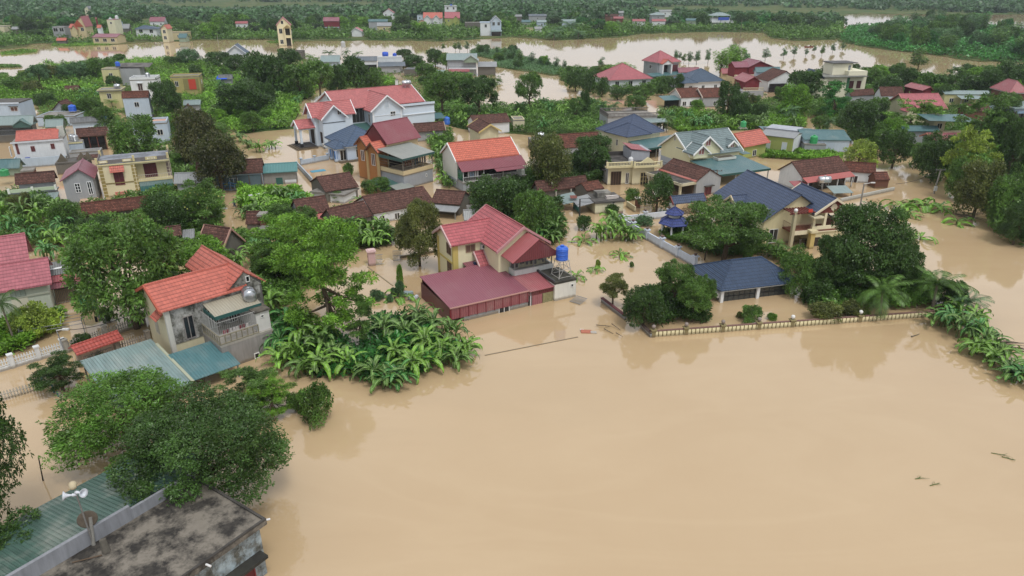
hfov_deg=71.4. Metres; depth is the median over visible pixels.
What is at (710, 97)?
house
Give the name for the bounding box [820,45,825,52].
sapling
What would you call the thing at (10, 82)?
broadleaf tree
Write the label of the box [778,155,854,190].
house
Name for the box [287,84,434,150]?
villa
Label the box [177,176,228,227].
feathery tree
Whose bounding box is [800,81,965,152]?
ground
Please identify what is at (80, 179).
house
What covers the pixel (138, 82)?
house
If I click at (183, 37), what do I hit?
shed
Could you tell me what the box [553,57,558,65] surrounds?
sapling
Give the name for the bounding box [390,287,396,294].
bush
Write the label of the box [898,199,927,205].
banana plant
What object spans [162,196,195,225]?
fruit tree
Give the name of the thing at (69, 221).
broadleaf tree
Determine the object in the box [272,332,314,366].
banana plant
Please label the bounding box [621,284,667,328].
broadleaf tree
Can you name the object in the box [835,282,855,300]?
bush
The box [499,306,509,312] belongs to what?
window
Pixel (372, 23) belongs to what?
house
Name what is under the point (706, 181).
house
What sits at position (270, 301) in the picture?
banana plant
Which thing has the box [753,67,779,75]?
house
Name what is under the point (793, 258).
broadleaf tree
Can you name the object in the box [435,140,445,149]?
banana plant
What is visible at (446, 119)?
water tank
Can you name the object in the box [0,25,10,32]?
house
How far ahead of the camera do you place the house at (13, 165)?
124.87 m
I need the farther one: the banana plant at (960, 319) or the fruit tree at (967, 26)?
the fruit tree at (967, 26)
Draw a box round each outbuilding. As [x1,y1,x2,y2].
[531,175,586,196]
[537,267,576,300]
[575,180,603,196]
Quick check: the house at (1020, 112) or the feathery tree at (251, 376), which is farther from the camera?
the house at (1020, 112)
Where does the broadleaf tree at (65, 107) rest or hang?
on the water
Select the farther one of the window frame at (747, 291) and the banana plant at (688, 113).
the banana plant at (688, 113)
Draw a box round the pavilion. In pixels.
[693,256,798,302]
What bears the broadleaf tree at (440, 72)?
on the water
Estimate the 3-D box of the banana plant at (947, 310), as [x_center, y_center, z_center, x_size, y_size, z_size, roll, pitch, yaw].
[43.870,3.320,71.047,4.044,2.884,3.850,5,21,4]
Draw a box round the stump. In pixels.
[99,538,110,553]
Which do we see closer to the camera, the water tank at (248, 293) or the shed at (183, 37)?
the water tank at (248, 293)
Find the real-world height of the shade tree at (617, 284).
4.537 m
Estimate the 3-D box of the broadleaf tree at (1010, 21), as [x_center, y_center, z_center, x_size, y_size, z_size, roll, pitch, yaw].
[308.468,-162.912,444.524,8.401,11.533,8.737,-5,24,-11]
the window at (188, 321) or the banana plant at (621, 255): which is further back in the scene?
the banana plant at (621, 255)
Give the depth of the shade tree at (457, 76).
211.43 m
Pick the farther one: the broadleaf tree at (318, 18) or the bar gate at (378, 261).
the broadleaf tree at (318, 18)
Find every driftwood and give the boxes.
[596,324,622,336]
[944,212,986,219]
[981,338,1023,351]
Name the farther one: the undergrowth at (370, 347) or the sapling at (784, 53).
the sapling at (784, 53)
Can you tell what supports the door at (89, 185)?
in the house at (80, 179)
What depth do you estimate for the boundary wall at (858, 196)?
113.87 m
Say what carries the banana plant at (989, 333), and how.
in the water
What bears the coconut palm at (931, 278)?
in the water
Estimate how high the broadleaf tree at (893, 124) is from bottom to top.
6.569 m
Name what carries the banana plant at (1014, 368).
in the water
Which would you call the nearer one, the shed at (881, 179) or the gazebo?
the gazebo
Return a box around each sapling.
[475,43,481,52]
[508,46,515,56]
[515,50,523,59]
[527,51,535,62]
[537,57,543,63]
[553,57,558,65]
[597,57,604,65]
[673,50,678,58]
[686,51,693,61]
[693,49,700,63]
[705,48,710,60]
[739,48,750,60]
[761,47,771,58]
[780,48,787,57]
[790,45,797,54]
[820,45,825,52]
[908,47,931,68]
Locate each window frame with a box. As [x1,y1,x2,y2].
[723,288,755,300]
[759,285,790,296]
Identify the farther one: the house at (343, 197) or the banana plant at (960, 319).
the house at (343, 197)
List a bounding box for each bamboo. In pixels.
[601,64,614,69]
[613,62,636,69]
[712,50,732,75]
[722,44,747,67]
[887,17,901,32]
[892,22,910,38]
[893,15,912,28]
[908,12,921,24]
[928,13,940,21]
[936,9,947,14]
[937,33,959,54]
[943,25,963,51]
[965,13,983,31]
[976,11,992,26]
[988,29,1014,45]
[1001,38,1023,56]
[1004,22,1023,38]
[1014,37,1023,58]
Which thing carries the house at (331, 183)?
on the water
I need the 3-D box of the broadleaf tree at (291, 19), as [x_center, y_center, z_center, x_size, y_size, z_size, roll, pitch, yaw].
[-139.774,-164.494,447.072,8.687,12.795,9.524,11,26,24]
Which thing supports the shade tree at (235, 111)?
on the ground at (270, 127)
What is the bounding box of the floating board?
[581,329,590,332]
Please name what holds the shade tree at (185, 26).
on the ground at (776, 8)
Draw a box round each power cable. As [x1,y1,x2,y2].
[59,307,143,330]
[584,170,716,198]
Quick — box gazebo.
[658,204,687,239]
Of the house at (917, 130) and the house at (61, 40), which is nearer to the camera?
the house at (917, 130)
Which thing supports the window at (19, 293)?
in the house at (24, 276)
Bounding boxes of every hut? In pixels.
[20,167,36,172]
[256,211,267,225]
[557,189,624,213]
[800,141,825,149]
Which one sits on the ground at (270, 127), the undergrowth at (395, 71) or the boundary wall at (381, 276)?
the undergrowth at (395, 71)
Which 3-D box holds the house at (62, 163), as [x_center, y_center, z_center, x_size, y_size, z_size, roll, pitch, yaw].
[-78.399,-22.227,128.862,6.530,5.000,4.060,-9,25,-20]
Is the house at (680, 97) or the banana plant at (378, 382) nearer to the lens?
the banana plant at (378, 382)
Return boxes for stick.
[72,555,101,562]
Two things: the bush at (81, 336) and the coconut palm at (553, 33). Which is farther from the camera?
the coconut palm at (553, 33)
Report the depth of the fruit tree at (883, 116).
158.42 m
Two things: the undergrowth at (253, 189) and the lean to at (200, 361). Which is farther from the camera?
the undergrowth at (253, 189)
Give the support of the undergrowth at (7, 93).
on the ground
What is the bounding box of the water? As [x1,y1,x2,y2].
[0,14,1023,575]
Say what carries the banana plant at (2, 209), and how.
in the water
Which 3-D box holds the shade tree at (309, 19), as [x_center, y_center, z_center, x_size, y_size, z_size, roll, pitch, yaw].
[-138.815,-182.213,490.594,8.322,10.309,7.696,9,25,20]
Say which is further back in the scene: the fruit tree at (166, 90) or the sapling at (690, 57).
the sapling at (690, 57)
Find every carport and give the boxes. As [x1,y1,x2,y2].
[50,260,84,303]
[827,185,852,195]
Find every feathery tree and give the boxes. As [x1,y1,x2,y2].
[26,350,85,392]
[176,186,216,204]
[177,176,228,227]
[203,365,277,408]
[243,372,297,416]
[246,213,317,275]
[246,246,270,274]
[252,247,290,281]
[269,211,379,331]
[343,294,372,339]
[566,97,586,116]
[634,82,655,100]
[656,83,667,94]
[745,93,756,103]
[818,80,854,115]
[879,98,948,126]
[939,124,1003,178]
[946,66,966,86]
[952,92,1013,153]
[988,144,1000,153]
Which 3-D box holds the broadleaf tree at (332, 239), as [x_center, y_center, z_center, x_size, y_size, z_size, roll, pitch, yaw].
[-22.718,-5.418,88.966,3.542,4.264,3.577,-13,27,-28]
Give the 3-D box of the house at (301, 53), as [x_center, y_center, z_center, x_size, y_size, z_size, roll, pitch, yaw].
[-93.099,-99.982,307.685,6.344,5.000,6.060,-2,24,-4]
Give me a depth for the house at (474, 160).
118.19 m
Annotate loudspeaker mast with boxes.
[62,481,97,545]
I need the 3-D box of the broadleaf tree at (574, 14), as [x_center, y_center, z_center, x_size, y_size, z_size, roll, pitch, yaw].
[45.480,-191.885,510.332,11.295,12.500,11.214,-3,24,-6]
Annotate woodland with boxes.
[0,0,1023,25]
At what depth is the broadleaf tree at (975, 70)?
229.79 m
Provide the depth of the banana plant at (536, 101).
188.50 m
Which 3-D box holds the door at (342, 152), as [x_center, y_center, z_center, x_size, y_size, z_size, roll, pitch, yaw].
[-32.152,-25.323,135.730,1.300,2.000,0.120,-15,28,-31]
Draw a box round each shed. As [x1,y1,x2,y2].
[0,446,209,575]
[45,119,66,134]
[64,85,80,91]
[69,116,107,133]
[69,147,103,156]
[173,172,204,190]
[178,33,189,41]
[182,229,195,238]
[217,74,233,83]
[245,210,260,229]
[262,162,297,184]
[320,55,340,66]
[404,67,418,76]
[420,265,554,321]
[867,171,889,188]
[904,82,933,92]
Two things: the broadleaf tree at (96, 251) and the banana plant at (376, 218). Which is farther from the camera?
the banana plant at (376, 218)
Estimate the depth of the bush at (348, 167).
124.78 m
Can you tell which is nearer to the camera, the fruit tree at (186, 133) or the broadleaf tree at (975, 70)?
the fruit tree at (186, 133)
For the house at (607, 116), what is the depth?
162.95 m
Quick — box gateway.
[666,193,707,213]
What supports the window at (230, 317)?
in the house at (203, 301)
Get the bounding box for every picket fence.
[0,337,63,371]
[0,381,37,399]
[61,311,145,352]
[113,329,150,349]
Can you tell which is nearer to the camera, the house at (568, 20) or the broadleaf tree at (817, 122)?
the broadleaf tree at (817, 122)
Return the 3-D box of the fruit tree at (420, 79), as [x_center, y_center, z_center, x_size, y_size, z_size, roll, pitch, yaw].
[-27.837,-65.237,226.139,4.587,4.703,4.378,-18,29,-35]
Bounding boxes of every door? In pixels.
[86,181,93,194]
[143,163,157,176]
[276,178,282,184]
[311,129,314,143]
[340,150,345,160]
[532,294,541,304]
[610,171,621,184]
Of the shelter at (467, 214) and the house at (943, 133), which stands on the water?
the shelter at (467, 214)
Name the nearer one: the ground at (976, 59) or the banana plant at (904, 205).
the banana plant at (904, 205)
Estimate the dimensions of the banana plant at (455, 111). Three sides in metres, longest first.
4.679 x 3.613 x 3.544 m
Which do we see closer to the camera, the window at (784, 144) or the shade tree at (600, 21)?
the window at (784, 144)
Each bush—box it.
[4,300,64,338]
[71,332,90,344]
[98,312,115,322]
[259,17,275,33]
[285,391,301,413]
[295,379,333,430]
[342,163,353,174]
[370,288,384,301]
[387,293,393,301]
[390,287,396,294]
[395,280,404,296]
[396,264,403,281]
[459,14,473,24]
[503,14,519,30]
[576,214,591,229]
[591,23,606,34]
[605,203,619,214]
[625,187,640,200]
[632,87,646,98]
[634,214,653,226]
[668,14,684,22]
[682,299,712,322]
[695,12,711,25]
[736,311,742,318]
[741,304,762,322]
[759,12,774,23]
[767,312,777,320]
[799,278,834,305]
[805,16,822,23]
[807,300,844,323]
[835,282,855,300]
[839,298,868,316]
[927,279,969,305]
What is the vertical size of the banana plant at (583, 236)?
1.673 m
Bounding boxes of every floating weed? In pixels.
[0,48,37,54]
[0,63,21,67]
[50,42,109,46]
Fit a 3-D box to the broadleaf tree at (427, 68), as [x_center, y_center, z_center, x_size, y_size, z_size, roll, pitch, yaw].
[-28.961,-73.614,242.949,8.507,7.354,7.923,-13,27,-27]
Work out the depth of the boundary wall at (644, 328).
69.85 m
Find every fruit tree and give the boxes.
[4,191,33,213]
[17,18,38,32]
[61,20,74,25]
[70,215,112,240]
[89,17,102,24]
[103,380,295,507]
[104,75,122,86]
[139,190,188,228]
[146,77,181,114]
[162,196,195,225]
[169,152,184,172]
[170,105,225,161]
[188,128,247,191]
[211,108,226,120]
[212,76,275,116]
[218,67,229,73]
[222,53,242,72]
[236,50,274,87]
[254,81,276,100]
[277,47,302,66]
[279,62,313,95]
[324,63,352,90]
[371,14,383,18]
[393,197,442,267]
[394,15,410,24]
[403,54,424,68]
[412,21,428,34]
[418,76,427,84]
[425,48,441,65]
[438,52,447,67]
[467,173,524,219]
[501,19,511,30]
[502,178,528,211]
[525,131,573,188]
[525,169,539,178]
[540,55,548,65]
[570,133,611,178]
[579,90,591,112]
[656,75,675,91]
[664,20,679,26]
[727,90,752,118]
[750,103,768,114]
[786,68,826,98]
[813,231,856,286]
[827,198,917,294]
[835,98,882,141]
[866,25,878,34]
[871,129,885,146]
[872,76,882,88]
[873,102,888,122]
[876,235,926,289]
[884,66,894,76]
[890,62,906,73]
[896,66,921,84]
[908,26,931,47]
[908,130,962,184]
[931,73,947,86]
[931,83,943,92]
[934,83,952,94]
[942,21,957,34]
[944,155,977,199]
[951,157,1008,217]
[957,63,980,78]
[958,15,968,29]
[958,19,975,37]
[974,67,1005,91]
[981,65,995,69]
[981,107,1019,151]
[985,33,1005,45]
[992,58,1023,85]
[992,91,1022,111]
[993,117,1023,179]
[994,20,1006,29]
[995,28,1009,44]
[997,200,1023,244]
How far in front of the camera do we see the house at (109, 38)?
376.57 m
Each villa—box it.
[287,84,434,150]
[713,169,845,248]
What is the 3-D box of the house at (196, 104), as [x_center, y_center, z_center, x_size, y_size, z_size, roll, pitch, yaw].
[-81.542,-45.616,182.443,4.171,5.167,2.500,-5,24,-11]
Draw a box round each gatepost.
[365,248,375,265]
[635,197,641,207]
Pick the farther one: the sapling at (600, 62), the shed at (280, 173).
the sapling at (600, 62)
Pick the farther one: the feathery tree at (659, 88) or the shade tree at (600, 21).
the shade tree at (600, 21)
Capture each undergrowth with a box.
[0,18,844,46]
[0,80,100,104]
[0,182,225,249]
[0,304,69,355]
[37,83,212,116]
[87,105,239,176]
[232,203,396,309]
[235,180,313,222]
[264,53,504,95]
[269,306,462,384]
[425,126,456,188]
[464,164,568,243]
[469,47,565,74]
[535,128,611,180]
[556,64,672,93]
[620,282,712,326]
[658,220,939,312]
[660,89,852,116]
[759,146,844,159]
[810,70,993,156]
[839,21,1023,61]
[852,127,1023,245]
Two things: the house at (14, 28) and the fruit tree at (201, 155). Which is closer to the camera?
the fruit tree at (201, 155)
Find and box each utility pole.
[38,458,43,480]
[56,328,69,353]
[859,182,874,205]
[933,169,945,193]
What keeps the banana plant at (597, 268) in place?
in the water
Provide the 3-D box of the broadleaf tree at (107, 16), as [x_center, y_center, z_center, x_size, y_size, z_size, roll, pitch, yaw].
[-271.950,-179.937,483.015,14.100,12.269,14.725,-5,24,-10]
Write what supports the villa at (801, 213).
in the water
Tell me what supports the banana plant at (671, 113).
on the ground at (731, 129)
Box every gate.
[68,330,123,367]
[376,254,382,264]
[393,250,401,260]
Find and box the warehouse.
[346,56,405,73]
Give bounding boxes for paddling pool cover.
[310,169,325,172]
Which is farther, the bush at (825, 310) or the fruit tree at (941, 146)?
the fruit tree at (941, 146)
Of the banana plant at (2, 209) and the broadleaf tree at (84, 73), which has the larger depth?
the broadleaf tree at (84, 73)
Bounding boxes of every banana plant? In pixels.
[0,197,11,220]
[0,215,27,232]
[5,196,33,218]
[10,224,45,244]
[21,202,52,229]
[23,194,45,213]
[30,240,61,260]
[33,88,46,93]
[37,226,68,249]
[43,197,66,210]
[49,215,74,236]
[64,87,76,94]
[65,79,76,84]
[179,164,190,171]
[203,81,214,88]
[207,66,215,75]
[214,79,225,86]
[224,248,235,255]
[229,192,252,207]
[229,250,249,266]
[231,132,249,140]
[232,204,256,218]
[238,243,255,262]
[239,139,256,148]
[242,200,264,213]
[246,232,273,242]
[247,192,268,204]
[248,139,266,152]
[255,341,296,374]
[259,196,284,204]
[259,327,302,352]
[262,139,282,148]
[263,289,285,314]
[269,184,287,197]
[269,306,297,338]
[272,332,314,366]
[273,119,286,127]
[279,186,298,196]
[281,354,324,378]
[282,321,327,347]
[286,191,305,200]
[290,96,302,104]
[292,107,302,116]
[296,343,339,380]
[299,324,338,352]
[311,315,342,338]
[318,339,356,370]
[326,345,368,375]
[352,355,390,384]
[355,218,376,230]
[355,221,370,245]
[359,229,390,247]
[363,363,405,393]
[367,311,400,336]
[369,213,390,227]
[376,222,394,242]
[376,336,413,360]
[380,359,418,391]
[383,284,415,305]
[385,316,420,340]
[389,343,434,384]
[398,297,434,326]
[404,323,444,351]
[409,343,443,373]
[415,308,451,334]
[424,336,457,369]
[426,131,443,141]
[428,148,441,161]
[430,158,442,171]
[432,315,473,342]
[434,170,448,185]
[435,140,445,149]
[437,343,479,371]
[449,107,464,120]
[449,336,483,356]
[454,111,468,123]
[460,116,467,127]
[475,108,489,114]
[487,100,500,108]
[510,108,524,115]
[529,221,552,234]
[530,98,541,104]
[536,117,552,127]
[538,97,548,102]
[538,229,563,244]
[543,100,557,114]
[546,216,569,239]
[548,117,563,123]
[555,103,568,112]
[568,233,598,246]
[568,270,586,282]
[584,219,612,241]
[586,265,605,273]
[593,218,621,239]
[599,209,624,228]
[604,210,631,232]
[609,247,632,261]
[612,218,639,240]
[618,227,645,240]
[656,106,670,115]
[666,109,678,119]
[680,109,694,116]
[689,115,702,125]
[689,115,704,128]
[698,114,714,127]
[702,110,717,116]
[713,115,728,124]
[729,118,742,125]
[752,115,768,127]
[758,111,771,119]
[781,107,793,117]
[786,116,801,125]
[880,199,919,211]
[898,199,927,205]
[898,208,923,219]
[906,196,943,212]
[911,230,938,244]
[915,306,956,330]
[922,198,952,213]
[930,303,977,328]
[934,295,974,315]
[941,213,975,227]
[946,310,988,338]
[955,336,999,355]
[959,303,993,326]
[960,317,1002,338]
[965,324,1014,354]
[971,343,1014,367]
[981,339,1023,362]
[983,356,1023,380]
[988,356,1022,383]
[1001,362,1023,383]
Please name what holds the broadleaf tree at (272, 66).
on the ground at (270, 127)
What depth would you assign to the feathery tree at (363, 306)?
66.18 m
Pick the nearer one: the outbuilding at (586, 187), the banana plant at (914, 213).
the banana plant at (914, 213)
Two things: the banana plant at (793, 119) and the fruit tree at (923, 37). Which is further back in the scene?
the fruit tree at (923, 37)
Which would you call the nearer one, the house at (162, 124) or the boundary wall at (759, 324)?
the boundary wall at (759, 324)
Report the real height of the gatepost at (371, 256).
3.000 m
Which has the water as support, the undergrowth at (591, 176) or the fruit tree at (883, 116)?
the undergrowth at (591, 176)
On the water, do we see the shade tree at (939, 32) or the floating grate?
the floating grate
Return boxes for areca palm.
[0,289,23,337]
[660,112,675,132]
[770,238,791,257]
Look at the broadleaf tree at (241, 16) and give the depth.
503.73 m
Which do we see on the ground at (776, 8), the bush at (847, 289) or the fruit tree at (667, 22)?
the fruit tree at (667, 22)
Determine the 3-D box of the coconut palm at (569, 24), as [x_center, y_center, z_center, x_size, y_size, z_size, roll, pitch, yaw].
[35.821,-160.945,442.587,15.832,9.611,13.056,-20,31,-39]
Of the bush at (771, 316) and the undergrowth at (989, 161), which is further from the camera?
the undergrowth at (989, 161)
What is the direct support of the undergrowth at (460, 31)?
on the ground at (776, 8)
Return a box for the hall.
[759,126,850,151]
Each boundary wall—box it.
[296,161,312,180]
[299,153,328,165]
[368,267,393,285]
[400,250,433,257]
[485,337,577,355]
[601,297,626,319]
[618,212,699,264]
[622,206,670,220]
[626,201,635,211]
[640,323,651,337]
[650,310,935,337]
[840,187,894,201]
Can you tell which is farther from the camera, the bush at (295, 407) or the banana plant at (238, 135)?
the banana plant at (238, 135)
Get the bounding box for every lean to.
[80,339,239,421]
[435,113,444,118]
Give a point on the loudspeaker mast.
(88, 519)
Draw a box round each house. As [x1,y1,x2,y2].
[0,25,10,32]
[0,98,36,118]
[0,115,37,142]
[0,158,25,176]
[0,232,55,317]
[7,170,58,202]
[9,126,69,167]
[11,27,20,34]
[36,110,85,126]
[51,99,74,110]
[52,26,71,37]
[55,152,98,174]
[56,38,67,43]
[59,158,101,204]
[68,139,84,149]
[69,15,93,38]
[75,126,110,149]
[80,195,147,219]
[84,6,90,15]
[92,34,125,43]
[94,145,173,197]
[96,86,125,110]
[97,25,103,33]
[101,63,152,85]
[106,17,123,33]
[121,90,153,117]
[122,24,132,33]
[129,75,160,97]
[132,117,171,145]
[134,245,272,363]
[135,25,161,36]
[152,225,181,247]
[161,24,173,42]
[170,73,204,94]
[172,31,191,39]
[183,99,201,113]
[196,158,263,189]
[200,224,245,257]
[227,43,248,63]
[235,21,247,28]
[276,17,292,45]
[290,195,328,220]
[295,50,304,59]
[310,172,358,202]
[310,187,358,203]
[320,200,372,226]
[324,124,366,163]
[351,27,363,36]
[353,117,434,190]
[353,186,431,220]
[368,19,387,29]
[377,22,391,32]
[383,8,394,19]
[412,121,445,141]
[417,15,422,20]
[423,12,442,24]
[431,189,469,219]
[432,204,555,275]
[440,136,526,191]
[441,53,496,75]
[444,5,456,11]
[444,12,459,25]
[465,22,479,28]
[466,113,510,133]
[467,118,501,139]
[480,15,501,35]
[511,116,524,130]
[515,14,521,21]
[521,20,530,25]
[528,14,546,22]
[534,26,541,32]
[536,20,545,26]
[556,131,600,153]
[562,19,575,25]
[594,63,652,89]
[596,114,670,157]
[596,142,662,184]
[599,107,666,125]
[605,14,618,21]
[613,16,623,23]
[632,19,645,25]
[642,50,683,77]
[645,158,722,194]
[649,12,664,23]
[651,19,665,27]
[658,127,770,177]
[659,10,671,16]
[659,87,700,107]
[670,68,724,88]
[677,67,698,72]
[685,18,695,24]
[696,87,728,106]
[709,12,733,25]
[719,68,727,79]
[726,58,773,84]
[733,72,763,96]
[733,129,769,157]
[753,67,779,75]
[755,68,790,92]
[763,124,802,152]
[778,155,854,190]
[808,60,868,98]
[844,88,874,101]
[844,161,875,182]
[874,86,903,100]
[887,93,947,123]
[900,125,939,143]
[918,114,971,131]
[919,132,964,142]
[940,90,988,105]
[958,104,989,120]
[986,101,1023,118]
[990,79,1023,100]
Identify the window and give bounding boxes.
[8,106,17,110]
[10,289,26,297]
[74,183,81,192]
[113,172,125,184]
[137,83,142,90]
[154,321,159,334]
[157,129,163,134]
[182,314,196,339]
[206,309,219,328]
[228,314,237,322]
[245,275,249,281]
[245,568,255,575]
[360,150,364,160]
[371,153,375,165]
[384,101,388,107]
[394,212,399,219]
[446,242,450,255]
[447,261,451,270]
[465,244,475,252]
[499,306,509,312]
[625,173,628,183]
[640,172,647,184]
[698,148,704,154]
[704,184,714,194]
[705,139,710,145]
[768,229,778,242]
[781,142,786,149]
[849,176,857,182]
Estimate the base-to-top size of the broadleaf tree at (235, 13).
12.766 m
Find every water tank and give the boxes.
[0,168,9,175]
[66,104,78,111]
[71,134,78,141]
[241,285,256,302]
[402,80,410,87]
[443,116,449,124]
[551,244,571,278]
[738,120,747,129]
[809,135,817,143]
[817,175,831,186]
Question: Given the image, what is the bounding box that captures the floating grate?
[569,296,586,304]
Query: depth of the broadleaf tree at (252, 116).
159.42 m
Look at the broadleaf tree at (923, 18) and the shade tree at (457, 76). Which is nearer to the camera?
the shade tree at (457, 76)
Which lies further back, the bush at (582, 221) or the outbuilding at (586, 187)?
the outbuilding at (586, 187)
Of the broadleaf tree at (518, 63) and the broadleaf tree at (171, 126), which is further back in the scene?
the broadleaf tree at (518, 63)
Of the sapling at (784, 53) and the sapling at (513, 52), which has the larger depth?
the sapling at (784, 53)
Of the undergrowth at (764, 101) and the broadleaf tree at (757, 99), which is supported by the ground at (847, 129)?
the undergrowth at (764, 101)
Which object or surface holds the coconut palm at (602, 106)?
on the ground at (513, 132)
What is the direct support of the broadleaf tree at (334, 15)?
on the ground at (776, 8)
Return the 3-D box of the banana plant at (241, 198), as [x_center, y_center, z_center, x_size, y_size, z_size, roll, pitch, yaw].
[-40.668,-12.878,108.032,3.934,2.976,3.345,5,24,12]
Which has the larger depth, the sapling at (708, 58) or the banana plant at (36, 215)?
the sapling at (708, 58)
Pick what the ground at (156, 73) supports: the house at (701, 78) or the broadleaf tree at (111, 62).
the broadleaf tree at (111, 62)
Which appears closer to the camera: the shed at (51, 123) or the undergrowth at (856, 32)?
the shed at (51, 123)
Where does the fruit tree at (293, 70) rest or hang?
on the ground at (270, 127)
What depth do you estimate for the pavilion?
77.78 m
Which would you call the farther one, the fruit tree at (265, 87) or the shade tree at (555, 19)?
the shade tree at (555, 19)
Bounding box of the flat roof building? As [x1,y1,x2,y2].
[5,472,269,575]
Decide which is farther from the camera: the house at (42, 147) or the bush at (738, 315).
the house at (42, 147)
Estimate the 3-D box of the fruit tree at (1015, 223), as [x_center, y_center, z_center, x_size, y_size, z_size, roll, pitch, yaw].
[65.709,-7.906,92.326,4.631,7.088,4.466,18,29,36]
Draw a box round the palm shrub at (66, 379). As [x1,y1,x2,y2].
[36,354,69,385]
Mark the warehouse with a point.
(389, 64)
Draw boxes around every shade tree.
[2,15,9,22]
[24,64,50,80]
[26,29,50,35]
[41,16,55,22]
[41,65,57,77]
[52,63,74,78]
[69,61,90,74]
[113,53,125,59]
[168,56,182,63]
[177,23,194,30]
[202,51,229,65]
[232,108,246,116]
[241,18,258,25]
[257,109,271,117]
[260,18,273,26]
[301,59,334,95]
[305,16,316,24]
[353,16,369,24]
[378,16,394,21]
[422,72,462,112]
[448,71,473,87]
[459,75,499,112]
[482,16,493,20]
[492,52,503,59]
[507,54,513,58]
[513,71,543,105]
[546,16,562,25]
[589,65,598,71]
[596,19,605,24]
[598,272,628,304]
[653,258,697,296]
[676,277,713,321]
[683,194,774,259]
[696,273,717,300]
[697,229,715,259]
[746,12,757,21]
[773,19,788,24]
[812,23,825,27]
[852,63,860,68]
[859,67,876,82]
[865,66,884,82]
[872,64,889,75]
[874,22,889,33]
[907,22,924,34]
[925,9,934,19]
[934,28,952,41]
[943,16,955,25]
[947,13,963,23]
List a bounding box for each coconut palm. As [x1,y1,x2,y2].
[545,30,563,39]
[559,20,581,30]
[571,29,587,38]
[595,100,609,111]
[608,101,620,110]
[777,105,801,116]
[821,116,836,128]
[855,274,911,319]
[901,264,978,309]
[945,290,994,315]
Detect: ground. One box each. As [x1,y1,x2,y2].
[0,0,1023,49]
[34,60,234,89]
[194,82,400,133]
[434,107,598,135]
[474,52,559,75]
[558,75,669,93]
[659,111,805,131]
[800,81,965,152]
[837,19,1023,62]
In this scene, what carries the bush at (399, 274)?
in the water
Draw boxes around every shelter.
[462,209,475,220]
[789,181,806,186]
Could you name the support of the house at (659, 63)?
on the ground at (627, 93)
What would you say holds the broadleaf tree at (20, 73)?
on the ground at (156, 73)
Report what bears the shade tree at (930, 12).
on the ground at (976, 59)
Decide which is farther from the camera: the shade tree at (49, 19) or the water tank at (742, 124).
the shade tree at (49, 19)
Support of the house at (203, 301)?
on the water
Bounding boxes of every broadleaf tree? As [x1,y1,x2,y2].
[0,75,29,88]
[0,392,34,524]
[0,505,41,549]
[9,15,21,26]
[17,71,29,79]
[19,80,44,90]
[31,93,57,105]
[34,22,51,31]
[35,364,195,473]
[42,114,69,128]
[45,200,85,223]
[54,16,71,25]
[56,213,184,329]
[58,216,78,234]
[61,104,79,111]
[75,96,105,116]
[77,70,89,79]
[85,56,103,77]
[91,106,115,126]
[92,19,107,28]
[100,56,115,70]
[102,13,120,19]
[106,113,166,153]
[121,18,135,25]
[123,14,142,23]
[161,233,234,275]
[164,113,174,119]
[167,17,182,22]
[169,118,175,134]
[170,18,186,25]
[171,119,178,128]
[175,49,202,63]
[189,63,204,78]
[189,165,195,171]
[193,201,221,226]
[198,22,220,37]
[209,103,237,114]
[212,13,223,18]
[215,25,234,33]
[216,126,225,134]
[219,14,237,25]
[228,11,244,20]
[237,13,248,20]
[238,111,264,131]
[244,24,257,31]
[249,255,274,275]
[257,52,293,90]
[266,19,277,33]
[266,202,293,221]
[272,252,291,277]
[285,15,297,26]
[292,205,319,225]
[300,237,327,251]
[310,13,322,22]
[311,23,324,28]
[321,231,343,248]
[326,13,341,23]
[336,16,350,27]
[341,54,371,87]
[345,217,366,228]
[360,177,390,193]
[364,67,385,87]
[390,24,408,34]
[396,49,412,59]
[410,25,430,34]
[415,61,436,75]
[436,70,450,75]
[492,11,505,19]
[512,188,551,233]
[513,58,523,67]
[513,103,527,114]
[528,194,554,218]
[549,205,559,218]
[564,69,585,91]
[568,11,580,18]
[575,16,588,24]
[576,71,597,93]
[595,76,608,96]
[603,21,618,32]
[608,88,628,99]
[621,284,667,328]
[623,94,646,109]
[636,171,674,211]
[657,115,675,128]
[675,74,684,87]
[689,99,704,108]
[691,11,705,24]
[714,80,740,113]
[729,227,762,257]
[734,13,748,25]
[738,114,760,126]
[749,95,760,103]
[770,13,783,21]
[771,86,785,101]
[776,83,813,113]
[778,242,819,296]
[785,13,802,25]
[801,12,816,18]
[810,115,830,128]
[813,20,829,26]
[841,138,879,165]
[868,122,889,139]
[872,96,890,110]
[875,128,917,167]
[877,25,895,41]
[878,74,904,90]
[883,116,909,131]
[891,32,905,45]
[910,70,940,85]
[912,142,930,165]
[917,16,929,25]
[926,19,944,28]
[926,30,940,47]
[954,72,988,89]
[966,66,984,76]
[967,30,986,46]
[967,119,985,128]
[976,15,990,29]
[984,172,1023,226]
[1001,18,1013,25]
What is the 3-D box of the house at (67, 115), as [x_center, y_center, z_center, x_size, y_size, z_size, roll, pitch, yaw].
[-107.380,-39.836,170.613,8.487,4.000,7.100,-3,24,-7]

